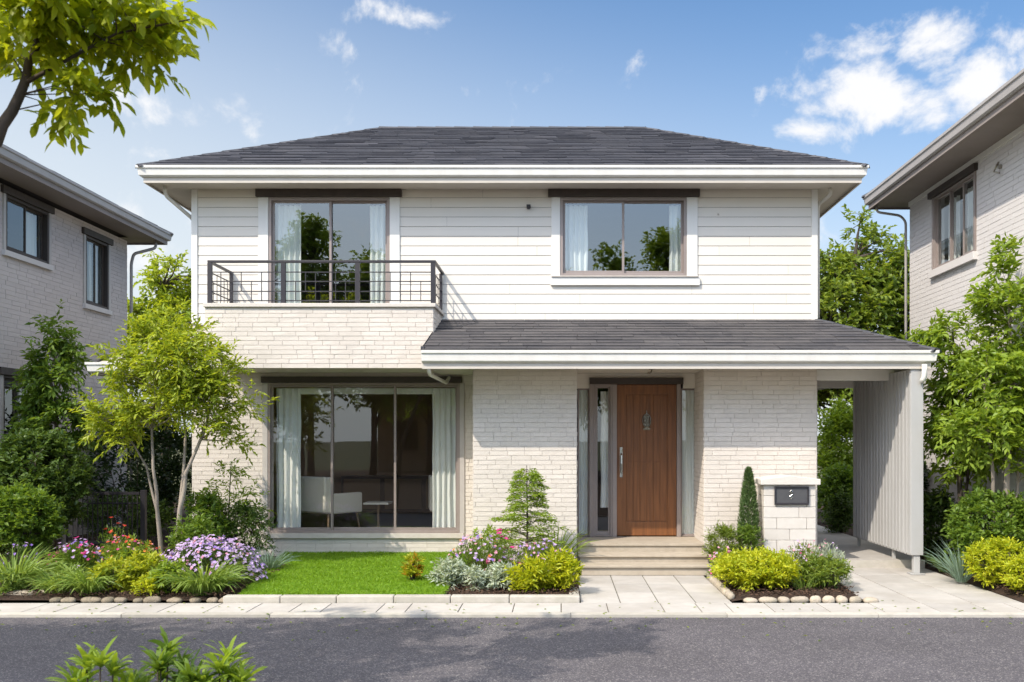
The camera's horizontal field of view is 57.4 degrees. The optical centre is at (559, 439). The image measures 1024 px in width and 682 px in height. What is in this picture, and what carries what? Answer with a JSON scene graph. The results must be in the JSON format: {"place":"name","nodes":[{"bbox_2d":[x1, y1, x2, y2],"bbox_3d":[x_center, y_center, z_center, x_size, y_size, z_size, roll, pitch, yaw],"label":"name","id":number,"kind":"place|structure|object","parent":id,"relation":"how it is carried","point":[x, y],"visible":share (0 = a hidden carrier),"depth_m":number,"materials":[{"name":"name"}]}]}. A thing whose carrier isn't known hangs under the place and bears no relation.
{"place":"outdoors","nodes":[
{"label":"outdoors","id":0,"kind":"place"},
{"bbox_2d":[2,510,191,554],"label":"soil","id":1,"kind":"structure","parent":0,"point":[153,540],"depth_m":16.17,"materials":[{"name":"brown soil"}]},
{"bbox_2d":[0,299,106,552],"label":"slim tree","id":2,"kind":"object","parent":1,"relation":"on","point":[61,373],"visible":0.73,"depth_m":14.12,"materials":[{"name":"green plant"}]},
{"bbox_2d":[0,144,173,549],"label":"house","id":3,"kind":"structure","parent":1,"relation":"on","point":[74,219],"depth_m":16.41,"materials":[{"name":"grey brick"}]},
{"bbox_2d":[6,194,48,263],"bbox_3d":[-8.735,-3.410,15.235,0.110,0.880,1.230,0,0,0],"label":"window","id":4,"kind":"structure","parent":3,"relation":"in","point":[44,216],"depth_m":15.43,"materials":[{"name":"black glass"}]},
{"bbox_2d":[26,212,36,256],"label":"curtain","id":5,"kind":"object","parent":3,"relation":"hanging from","point":[30,234],"visible":0.61,"depth_m":15.71,"materials":[{"name":"white fabric"}]},
{"bbox_2d":[88,244,96,302],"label":"curtain","id":6,"kind":"object","parent":3,"relation":"hanging from","point":[89,272],"visible":0.45,"depth_m":17.68,"materials":[{"name":"white fabric"}]},
{"bbox_2d":[86,235,108,309],"bbox_3d":[-8.735,-3.120,17.515,0.110,1.260,0.870,0,0,0],"label":"window","id":7,"kind":"structure","parent":3,"relation":"in","point":[104,304],"depth_m":17.87,"materials":[{"name":"black glass"}]},
{"bbox_2d":[61,490,146,552],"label":"garden gate","id":8,"kind":"structure","parent":1,"relation":"on","point":[143,514],"depth_m":14.09,"materials":[{"name":"black metal"}]},
{"bbox_2d":[73,485,176,545],"bbox_3d":[-7.049,1.282,15.213,1.623,1.086,1.047,0,0,0],"label":"broad hedge","id":9,"kind":"object","parent":1,"relation":"on","point":[165,517],"visible":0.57,"depth_m":15.09,"materials":[{"name":"green plant"}]},
{"bbox_2d":[83,399,191,530],"bbox_3d":[-7.948,0.565,17.460,2.367,2.683,2.128,0,0,38],"label":"tall shrub","id":10,"kind":"object","parent":1,"relation":"on","point":[171,465],"visible":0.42,"depth_m":17.23,"materials":[{"name":"green plant"}]},
{"bbox_2d":[127,430,191,510],"bbox_3d":[-9.048,0.715,20.987,2.876,2.109,2.219,0,0,15],"label":"tall shrub","id":11,"kind":"object","parent":1,"relation":"on","point":[188,445],"visible":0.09,"depth_m":20.58,"materials":[{"name":"green plant"}]},
{"bbox_2d":[239,551,470,594],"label":"lawn","id":12,"kind":"structure","parent":0,"point":[378,576],"depth_m":11.29,"materials":[{"name":"green plant"}]},
{"bbox_2d":[246,543,299,569],"bbox_3d":[-3.804,1.519,12.181,0.872,0.408,0.878,0,0,0],"label":"fescue","id":13,"kind":"object","parent":12,"relation":"on","point":[270,560],"visible":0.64,"depth_m":12.17,"materials":[{"name":"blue plant"}]},
{"bbox_2d":[400,551,425,579],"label":"variegated shrub","id":14,"kind":"object","parent":12,"relation":"on","point":[411,570],"visible":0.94,"depth_m":11.15,"materials":[{"name":"yellow plant"}]},
{"bbox_2d":[423,556,467,589],"bbox_3d":[-1.308,1.570,10.874,0.575,0.455,0.441,0,0,0],"label":"dusty miller","id":15,"kind":"object","parent":12,"relation":"on","point":[447,565],"visible":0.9,"depth_m":10.82,"materials":[{"name":"grey plant"}]},
{"bbox_2d":[0,442,1022,602],"bbox_3d":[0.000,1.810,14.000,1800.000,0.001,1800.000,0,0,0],"label":"ground","id":16,"kind":"structure","parent":0,"point":[128,601],"depth_m":10.50,"materials":[{"name":"soil"}]},
{"bbox_2d":[0,555,288,600],"bbox_3d":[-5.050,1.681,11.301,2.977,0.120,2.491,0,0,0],"label":"mulch","id":17,"kind":"object","parent":16,"relation":"on","point":[124,592],"visible":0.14,"depth_m":10.24,"materials":[{"name":"brown soil"}]},
{"bbox_2d":[0,568,26,594],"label":"shrub","id":18,"kind":"object","parent":17,"relation":"on","point":[8,584],"visible":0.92,"depth_m":10.31,"materials":[{"name":"green plant"}]},
{"bbox_2d":[0,479,70,560],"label":"rounded shrub","id":19,"kind":"object","parent":17,"relation":"on","point":[33,515],"visible":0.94,"depth_m":11.57,"materials":[{"name":"green plant"}]},
{"bbox_2d":[0,542,73,589],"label":"daylily","id":20,"kind":"object","parent":17,"relation":"on","point":[25,571],"visible":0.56,"depth_m":10.64,"materials":[{"name":"green plant"}]},
{"bbox_2d":[0,427,104,527],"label":"rounded shrub","id":21,"kind":"object","parent":17,"relation":"on","point":[52,450],"visible":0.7,"depth_m":12.92,"materials":[{"name":"green plant"}]},
{"bbox_2d":[19,563,92,593],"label":"daylily","id":22,"kind":"object","parent":17,"relation":"on","point":[43,584],"visible":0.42,"depth_m":10.32,"materials":[{"name":"green plant"}]},
{"bbox_2d":[44,536,103,573],"bbox_3d":[-5.756,1.437,11.108,0.778,0.581,0.617,0,0,0],"label":"phlox","id":23,"kind":"object","parent":17,"relation":"on","point":[82,552],"visible":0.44,"depth_m":11.03,"materials":[{"name":"pink plant"}]},
{"bbox_2d":[45,562,123,596],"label":"daylily","id":24,"kind":"object","parent":17,"relation":"on","point":[82,585],"visible":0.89,"depth_m":10.22,"materials":[{"name":"green plant"}]},
{"bbox_2d":[85,555,140,600],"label":"golden shrub","id":25,"kind":"object","parent":17,"relation":"on","point":[99,567],"visible":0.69,"depth_m":10.38,"materials":[{"name":"yellow plant"}]},
{"bbox_2d":[84,534,165,570],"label":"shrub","id":26,"kind":"object","parent":17,"relation":"on","point":[116,543],"visible":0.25,"depth_m":11.27,"materials":[{"name":"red plant"}]},
{"bbox_2d":[98,533,165,566],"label":"golden shrub","id":27,"kind":"object","parent":17,"relation":"on","point":[123,552],"visible":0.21,"depth_m":11.26,"materials":[{"name":"green plant"}]},
{"bbox_2d":[111,549,167,590],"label":"golden shrub","id":28,"kind":"object","parent":17,"relation":"on","point":[145,562],"visible":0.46,"depth_m":10.46,"materials":[{"name":"yellow plant"}]},
{"bbox_2d":[129,570,166,595],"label":"shrub","id":29,"kind":"object","parent":17,"relation":"on","point":[137,585],"visible":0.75,"depth_m":10.24,"materials":[{"name":"yellow plant"}]},
{"bbox_2d":[139,556,198,595],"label":"golden shrub","id":30,"kind":"object","parent":17,"relation":"on","point":[163,565],"visible":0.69,"depth_m":10.33,"materials":[{"name":"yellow plant"}]},
{"bbox_2d":[69,302,279,556],"bbox_3d":[-4.967,-0.018,12.127,2.618,3.546,1.569,0,0,0],"label":"garden tree","id":31,"kind":"object","parent":17,"relation":"on","point":[183,388],"visible":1,"depth_m":11.94,"materials":[{"name":"green plant"}]},
{"bbox_2d":[165,510,224,569],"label":"shrub","id":32,"kind":"object","parent":17,"relation":"on","point":[198,527],"visible":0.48,"depth_m":11.94,"materials":[{"name":"green plant"}]},
{"bbox_2d":[165,486,241,564],"bbox_3d":[-4.815,1.224,12.688,0.979,1.208,0.875,0,0,0],"label":"leafy shrub","id":33,"kind":"object","parent":17,"relation":"on","point":[201,506],"visible":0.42,"depth_m":12.62,"materials":[{"name":"green plant"}]},
{"bbox_2d":[153,555,260,596],"bbox_3d":[-3.975,1.509,10.467,1.213,0.435,1.229,0,0,0],"label":"daylily","id":34,"kind":"object","parent":17,"relation":"on","point":[215,580],"visible":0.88,"depth_m":10.28,"materials":[{"name":"green plant"}]},
{"bbox_2d":[161,534,267,587],"bbox_3d":[-4.165,1.438,11.106,1.355,0.626,1.073,0,0,0],"label":"aster","id":35,"kind":"object","parent":17,"relation":"on","point":[225,556],"visible":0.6,"depth_m":10.97,"materials":[{"name":"purple plant"}]},
{"bbox_2d":[189,457,276,535],"bbox_3d":[-4.516,0.997,13.070,1.093,1.508,0.873,0,0,0],"label":"nandina","id":36,"kind":"object","parent":17,"relation":"on","point":[236,473],"visible":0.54,"depth_m":13.04,"materials":[{"name":"green plant"}]},
{"bbox_2d":[210,499,279,564],"bbox_3d":[-4.359,1.327,12.892,0.935,1.035,0.922,0,0,-44],"label":"leafy shrub","id":37,"kind":"object","parent":17,"relation":"on","point":[241,513],"visible":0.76,"depth_m":12.78,"materials":[{"name":"green plant"}]},
{"bbox_2d":[127,248,190,500],"bbox_3d":[-11.067,-1.750,25.979,5.129,7.006,3.073,0,0,0],"label":"tree","id":38,"kind":"object","parent":16,"relation":"on","point":[174,297],"visible":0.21,"depth_m":25.55,"materials":[{"name":"green plant"}]},
{"bbox_2d":[223,587,579,603],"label":"lawn kerb","id":39,"kind":"structure","parent":16,"relation":"on","point":[570,597],"depth_m":10.01,"materials":[{"name":"concrete"}]},
{"bbox_2d":[0,612,1023,617],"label":"kerb","id":40,"kind":"structure","parent":16,"relation":"on","point":[513,614],"depth_m":9.34,"materials":[{"name":"concrete"}]},
{"bbox_2d":[444,562,579,595],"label":"mulch","id":41,"kind":"object","parent":16,"relation":"on","point":[507,591],"visible":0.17,"depth_m":10.39,"materials":[{"name":"brown soil"}]},
{"bbox_2d":[459,563,492,591],"bbox_3d":[-0.950,1.595,10.630,0.383,0.415,0.454,0,0,44],"label":"dusty miller","id":42,"kind":"object","parent":41,"relation":"on","point":[477,578],"visible":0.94,"depth_m":10.57,"materials":[{"name":"grey plant"}]},
{"bbox_2d":[446,533,511,579],"bbox_3d":[-0.971,1.427,11.300,0.926,0.633,0.838,0,0,0],"label":"phlox","id":43,"kind":"object","parent":41,"relation":"on","point":[476,555],"visible":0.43,"depth_m":11.22,"materials":[{"name":"pink plant"}]},
{"bbox_2d":[480,561,518,590],"bbox_3d":[-0.693,1.576,10.648,0.502,0.410,0.435,0,0,0],"label":"dusty miller","id":44,"kind":"object","parent":41,"relation":"on","point":[497,570],"visible":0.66,"depth_m":10.55,"materials":[{"name":"grey plant"}]},
{"bbox_2d":[484,528,519,580],"bbox_3d":[-0.680,1.390,11.199,0.487,0.642,0.449,0,0,0],"label":"carnation","id":45,"kind":"object","parent":41,"relation":"on","point":[499,533],"visible":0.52,"depth_m":11.17,"materials":[{"name":"green plant"}]},
{"bbox_2d":[481,465,572,557],"bbox_3d":[-0.426,1.030,12.035,1.191,1.400,1.036,0,0,19],"label":"young fir","id":46,"kind":"object","parent":41,"relation":"on","point":[534,478],"visible":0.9,"depth_m":11.96,"materials":[{"name":"green plant"}]},
{"bbox_2d":[501,551,559,592],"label":"golden shrub","id":47,"kind":"object","parent":41,"relation":"on","point":[535,574],"visible":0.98,"depth_m":10.42,"materials":[{"name":"yellow plant"}]},
{"bbox_2d":[507,538,580,580],"bbox_3d":[-0.218,1.475,11.401,0.971,0.529,0.830,0,0,0],"label":"phlox","id":48,"kind":"object","parent":41,"relation":"on","point":[535,552],"visible":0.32,"depth_m":11.36,"materials":[{"name":"purple plant"}]},
{"bbox_2d":[517,526,595,560],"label":"daylily","id":49,"kind":"object","parent":41,"relation":"on","point":[575,549],"visible":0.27,"depth_m":12.36,"materials":[{"name":"green plant"}]},
{"bbox_2d":[538,545,584,592],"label":"golden shrub","id":50,"kind":"object","parent":41,"relation":"on","point":[564,562],"visible":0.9,"depth_m":10.51,"materials":[{"name":"yellow plant"}]},
{"bbox_2d":[84,126,941,575],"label":"house","id":51,"kind":"structure","parent":16,"relation":"on","point":[504,324],"depth_m":13.93,"materials":[{"name":"white brick"}]},
{"bbox_2d":[276,389,300,526],"bbox_3d":[-4.115,0.280,14.149,0.382,2.100,0.067,0,0,0],"label":"curtain","id":52,"kind":"object","parent":51,"relation":"hanging from","point":[288,459],"visible":0.98,"depth_m":14.15,"materials":[{"name":"white fabric"}]},
{"bbox_2d":[276,205,300,302],"bbox_3d":[-4.116,-2.610,14.146,0.399,1.880,0.064,0,0,0],"label":"curtain","id":53,"kind":"object","parent":51,"relation":"hanging from","point":[288,232],"visible":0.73,"depth_m":14.15,"materials":[{"name":"white fabric"}]},
{"bbox_2d":[268,197,389,302],"bbox_3d":[-3.460,-2.610,14.035,1.820,2.040,0.110,0,0,0],"label":"window","id":54,"kind":"structure","parent":51,"relation":"in","point":[271,200],"depth_m":13.99,"materials":[{"name":"white metal"}]},
{"bbox_2d":[301,476,361,526],"bbox_3d":[-3.736,1.011,14.926,0.880,0.862,0.742,0,0,34],"label":"armchair","id":55,"kind":"object","parent":51,"relation":"on","point":[315,495],"visible":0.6,"depth_m":14.58,"materials":[{"name":"fabric"}]},
{"bbox_2d":[268,383,459,532],"bbox_3d":[-2.940,0.275,14.035,2.880,2.250,0.110,0,0,0],"label":"window","id":56,"kind":"structure","parent":51,"relation":"in","point":[332,529],"depth_m":14.02,"materials":[{"name":"grey metal"}]},
{"bbox_2d":[276,388,454,393],"bbox_3d":[-2.950,-0.735,14.162,2.700,0.090,0.015,0,0,0],"label":"curtain rail","id":57,"kind":"object","parent":51,"relation":"attached to","point":[366,390],"visible":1,"depth_m":14.15,"materials":[{"name":"grey metal"}]},
{"bbox_2d":[370,205,384,302],"bbox_3d":[-2.746,-2.610,14.153,0.280,1.880,0.063,0,0,0],"label":"curtain","id":58,"kind":"object","parent":51,"relation":"hanging from","point":[377,232],"visible":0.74,"depth_m":14.14,"materials":[{"name":"white fabric"}]},
{"bbox_2d":[341,475,455,511],"bbox_3d":[-2.600,1.045,18.142,3.200,0.690,0.515,0,0,0],"label":"sideboard","id":59,"kind":"object","parent":51,"relation":"on","point":[412,493],"visible":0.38,"depth_m":17.89,"materials":[{"name":"brown wood"}]},
{"bbox_2d":[432,389,455,526],"bbox_3d":[-1.755,0.280,14.146,0.361,2.100,0.064,0,0,0],"label":"curtain","id":60,"kind":"object","parent":51,"relation":"hanging from","point":[443,458],"visible":1,"depth_m":14.15,"materials":[{"name":"white fabric"}]},
{"bbox_2d":[565,205,587,270],"bbox_3d":[0.229,-3.030,14.153,0.390,1.040,0.061,0,0,0],"label":"curtain","id":61,"kind":"object","parent":51,"relation":"hanging from","point":[576,242],"visible":0.88,"depth_m":14.15,"materials":[{"name":"white fabric"}]},
{"bbox_2d":[577,390,587,533],"bbox_3d":[0.346,0.330,13.734,0.180,2.120,0.025,0,0,0],"label":"curtain","id":62,"kind":"object","parent":51,"relation":"hanging from","point":[583,459],"visible":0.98,"depth_m":13.74,"materials":[{"name":"white fabric"}]},
{"bbox_2d":[600,391,607,507],"bbox_3d":[0.654,0.145,13.741,0.120,1.710,0.034,0,0,0],"label":"curtain","id":63,"kind":"object","parent":51,"relation":"hanging from","point":[604,448],"visible":1,"depth_m":13.74,"materials":[{"name":"white fabric"}]},
{"bbox_2d":[560,197,686,275],"bbox_3d":[0.950,-3.040,14.035,1.900,1.180,0.110,0,0,0],"label":"window","id":64,"kind":"structure","parent":51,"relation":"in","point":[624,200],"depth_m":13.98,"materials":[{"name":"white metal"}]},
{"bbox_2d":[617,384,675,535],"bbox_3d":[1.268,0.298,13.652,0.876,2.215,0.136,0,0,0],"label":"door","id":65,"kind":"structure","parent":51,"relation":"in","point":[646,413],"depth_m":13.67,"materials":[{"name":"brown wood"}]},
{"bbox_2d":[669,205,680,270],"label":"curtain","id":66,"kind":"object","parent":51,"relation":"hanging from","point":[675,237],"visible":0.92,"depth_m":14.15,"materials":[{"name":"white fabric"}]},
{"bbox_2d":[682,390,693,533],"bbox_3d":[1.882,0.330,13.736,0.226,2.120,0.026,0,0,0],"label":"sidelight window","id":67,"kind":"structure","parent":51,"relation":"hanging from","point":[687,461],"depth_m":13.74,"materials":[{"name":"grey glass"}]},
{"bbox_2d":[578,576,731,603],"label":"walkway","id":68,"kind":"structure","parent":16,"relation":"on","point":[647,589],"depth_m":10.82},
{"bbox_2d":[712,564,862,600],"bbox_3d":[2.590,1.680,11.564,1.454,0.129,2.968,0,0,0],"label":"mulch","id":69,"kind":"object","parent":16,"relation":"on","point":[801,592],"visible":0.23,"depth_m":10.40,"materials":[{"name":"brown soil"}]},
{"bbox_2d":[701,519,743,557],"bbox_3d":[2.118,1.381,12.114,0.630,0.726,0.551,0,0,0],"label":"rosemary","id":70,"kind":"object","parent":69,"relation":"on","point":[727,533],"visible":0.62,"depth_m":12.05,"materials":[{"name":"green plant"}]},
{"bbox_2d":[736,466,761,548],"bbox_3d":[2.485,1.042,12.306,0.365,1.416,0.375,0,0,0],"label":"cypress","id":71,"kind":"object","parent":69,"relation":"on","point":[748,491],"visible":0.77,"depth_m":12.25,"materials":[{"name":"green plant"}]},
{"bbox_2d":[733,522,764,552],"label":"shrub","id":72,"kind":"object","parent":69,"relation":"on","point":[748,529],"visible":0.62,"depth_m":12.06,"materials":[{"name":"green plant"}]},
{"bbox_2d":[707,545,805,591],"bbox_3d":[2.237,1.518,10.758,1.164,0.623,0.968,0,0,0],"label":"golden shrub","id":73,"kind":"object","parent":69,"relation":"on","point":[750,569],"visible":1,"depth_m":10.53,"materials":[{"name":"yellow plant"}]},
{"bbox_2d":[754,474,820,560],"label":"mailbox pillar","id":74,"kind":"structure","parent":69,"relation":"on","point":[787,510],"depth_m":12.20,"materials":[{"name":"brick"}]},
{"bbox_2d":[786,539,827,566],"bbox_3d":[2.967,1.469,11.296,0.773,0.533,0.570,0,0,0],"label":"phlox","id":75,"kind":"object","parent":69,"relation":"on","point":[803,550],"visible":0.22,"depth_m":11.27,"materials":[{"name":"green plant"}]},
{"bbox_2d":[795,550,854,588],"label":"shrub","id":76,"kind":"object","parent":69,"relation":"on","point":[828,566],"visible":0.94,"depth_m":10.65,"materials":[{"name":"green plant"}]},
{"bbox_2d":[805,540,852,584],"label":"lavender","id":77,"kind":"object","parent":69,"relation":"on","point":[825,553],"visible":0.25,"depth_m":11.06,"materials":[{"name":"green plant"}]},
{"bbox_2d":[818,487,852,532],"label":"tall shrub","id":78,"kind":"object","parent":16,"relation":"on","point":[839,518],"visible":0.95,"depth_m":16.44,"materials":[{"name":"green plant"}]},
{"bbox_2d":[817,520,1023,602],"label":"flower bed","id":79,"kind":"object","parent":16,"relation":"on","point":[1012,594],"visible":0.06,"depth_m":11.26,"materials":[{"name":"soil"}]},
{"bbox_2d":[923,483,956,557],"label":"hedge shrub","id":80,"kind":"object","parent":79,"relation":"on","point":[933,513],"visible":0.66,"depth_m":13.09,"materials":[{"name":"green plant"}]},
{"bbox_2d":[899,306,1004,557],"bbox_3d":[5.348,-0.002,12.628,1.432,3.506,1.408,0,0,43],"label":"side tree","id":81,"kind":"object","parent":79,"relation":"on","point":[945,389],"visible":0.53,"depth_m":12.42,"materials":[{"name":"green plant"}]},
{"bbox_2d":[915,539,989,582],"bbox_3d":[4.867,1.431,11.255,1.090,0.586,1.045,0,0,-32],"label":"fescue","id":82,"kind":"object","parent":79,"relation":"on","point":[959,572],"visible":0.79,"depth_m":11.26,"materials":[{"name":"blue plant"}]},
{"bbox_2d":[932,232,1023,559],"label":"side tree","id":83,"kind":"object","parent":79,"relation":"on","point":[997,369],"visible":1,"depth_m":11.62,"materials":[{"name":"green plant"}]},
{"bbox_2d":[940,484,1023,573],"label":"hedge shrub","id":84,"kind":"object","parent":79,"relation":"on","point":[979,504],"visible":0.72,"depth_m":11.53,"materials":[{"name":"green plant"}]},
{"bbox_2d":[961,534,1023,587],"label":"golden shrub","id":85,"kind":"object","parent":79,"relation":"on","point":[988,552],"visible":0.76,"depth_m":10.82,"materials":[{"name":"yellow plant"}]},
{"bbox_2d":[997,552,1023,600],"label":"golden shrub","id":86,"kind":"object","parent":79,"relation":"on","point":[1016,579],"visible":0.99,"depth_m":10.35,"materials":[{"name":"yellow plant"}]},
{"bbox_2d":[861,68,1023,550],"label":"house","id":87,"kind":"structure","parent":16,"relation":"on","point":[979,148],"depth_m":13.69,"materials":[{"name":"brick"}]},
{"bbox_2d":[933,172,973,268],"bbox_3d":[6.035,-3.290,14.215,0.110,1.160,1.470,0,0,0],"label":"window","id":88,"kind":"structure","parent":87,"relation":"in","point":[963,183],"depth_m":14.41,"materials":[{"name":"grey glass"}]},
{"bbox_2d":[948,195,960,260],"bbox_3d":[6.199,-3.290,14.674,0.071,1.020,0.360,0,0,0],"label":"curtain","id":89,"kind":"object","parent":87,"relation":"hanging from","point":[957,245],"visible":0.59,"depth_m":14.55,"materials":[{"name":"white fabric"}]},
{"bbox_2d":[967,186,972,251],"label":"curtain","id":90,"kind":"object","parent":87,"relation":"hanging from","point":[969,219],"visible":0.55,"depth_m":14.10,"materials":[{"name":"white fabric"}]},
{"bbox_2d":[0,617,1023,681],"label":"road","id":91,"kind":"structure","parent":0,"point":[697,650],"depth_m":7.99,"materials":[{"name":"grey asphalt"}]},
{"bbox_2d":[0,603,1023,612],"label":"pavement","id":92,"kind":"structure","parent":0,"point":[504,607],"depth_m":9.73,"materials":[{"name":"beige concrete"}]},
{"bbox_2d":[0,0,1023,441],"label":"sky","id":93,"kind":"structure","parent":0,"point":[873,83],"materials":[{"name":"blue"}]},
{"bbox_2d":[817,503,852,524],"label":"soil","id":94,"kind":"structure","parent":0,"point":[818,515],"depth_m":21.68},
{"bbox_2d":[817,390,852,507],"bbox_3d":[6.438,0.304,21.530,1.690,2.878,1.544,0,0,0],"label":"tall shrub","id":95,"kind":"object","parent":94,"relation":"on","point":[839,422],"visible":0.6,"depth_m":21.29,"materials":[{"name":"green plant"}]},
{"bbox_2d":[817,458,852,522],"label":"tall shrub","id":96,"kind":"object","parent":94,"relation":"on","point":[841,478],"visible":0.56,"depth_m":18.85,"materials":[{"name":"green plant"}]},
{"bbox_2d":[817,203,909,426],"bbox_3d":[8.351,-2.302,25.081,5.962,8.145,3.487,0,0,0],"label":"tree","id":97,"kind":"object","parent":94,"relation":"on","point":[879,301],"visible":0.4,"depth_m":24.44,"materials":[{"name":"green plant"}]},
{"bbox_2d":[817,525,922,559],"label":"carport floor","id":98,"kind":"structure","parent":0,"point":[865,550],"depth_m":14.06,"materials":[{"name":"grey concrete"}]},
{"bbox_2d":[840,568,1021,602],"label":"driveway","id":99,"kind":"structure","parent":0,"point":[893,585],"depth_m":10.97,"materials":[{"name":"beige concrete"}]},
{"bbox_2d":[845,560,924,567],"bbox_3d":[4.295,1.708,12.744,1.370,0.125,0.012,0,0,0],"label":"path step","id":100,"kind":"object","parent":99,"relation":"on","point":[881,563],"visible":0.43,"depth_m":12.74,"materials":[{"name":"concrete"}]},
{"bbox_2d":[853,369,924,574],"bbox_3d":[4.622,0.403,13.256,0.185,2.686,2.432,0,0,0],"label":"privacy screen","id":101,"kind":"object","parent":99,"relation":"on","point":[888,464],"visible":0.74,"depth_m":12.84,"materials":[{"name":"white metal"}]},
{"label":"verge","id":102,"kind":"structure","parent":0,"visible":0},
{"bbox_2d":[45,635,149,681],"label":"foreground shrub","id":103,"kind":"object","parent":102,"relation":"on","point":[112,665],"visible":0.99,"depth_m":4.80,"materials":[{"name":"green plant"}]},
{"bbox_2d":[0,0,216,155],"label":"street tree","id":104,"kind":"object","parent":102,"relation":"on","point":[147,30],"visible":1,"depth_m":5.09,"materials":[{"name":"green plant"}]},
{"bbox_2d":[106,626,213,681],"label":"foreground shrub","id":105,"kind":"object","parent":102,"relation":"on","point":[161,663],"visible":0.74,"depth_m":4.91,"materials":[{"name":"green plant"}]},
{"bbox_2d":[168,648,222,681],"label":"foreground shrub","id":106,"kind":"object","parent":102,"relation":"on","point":[186,674],"visible":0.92,"depth_m":4.67,"materials":[{"name":"green plant"}]},
{"bbox_2d":[185,635,266,681],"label":"foreground shrub","id":107,"kind":"object","parent":102,"relation":"on","point":[235,672],"visible":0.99,"depth_m":4.76,"materials":[{"name":"green plant"}]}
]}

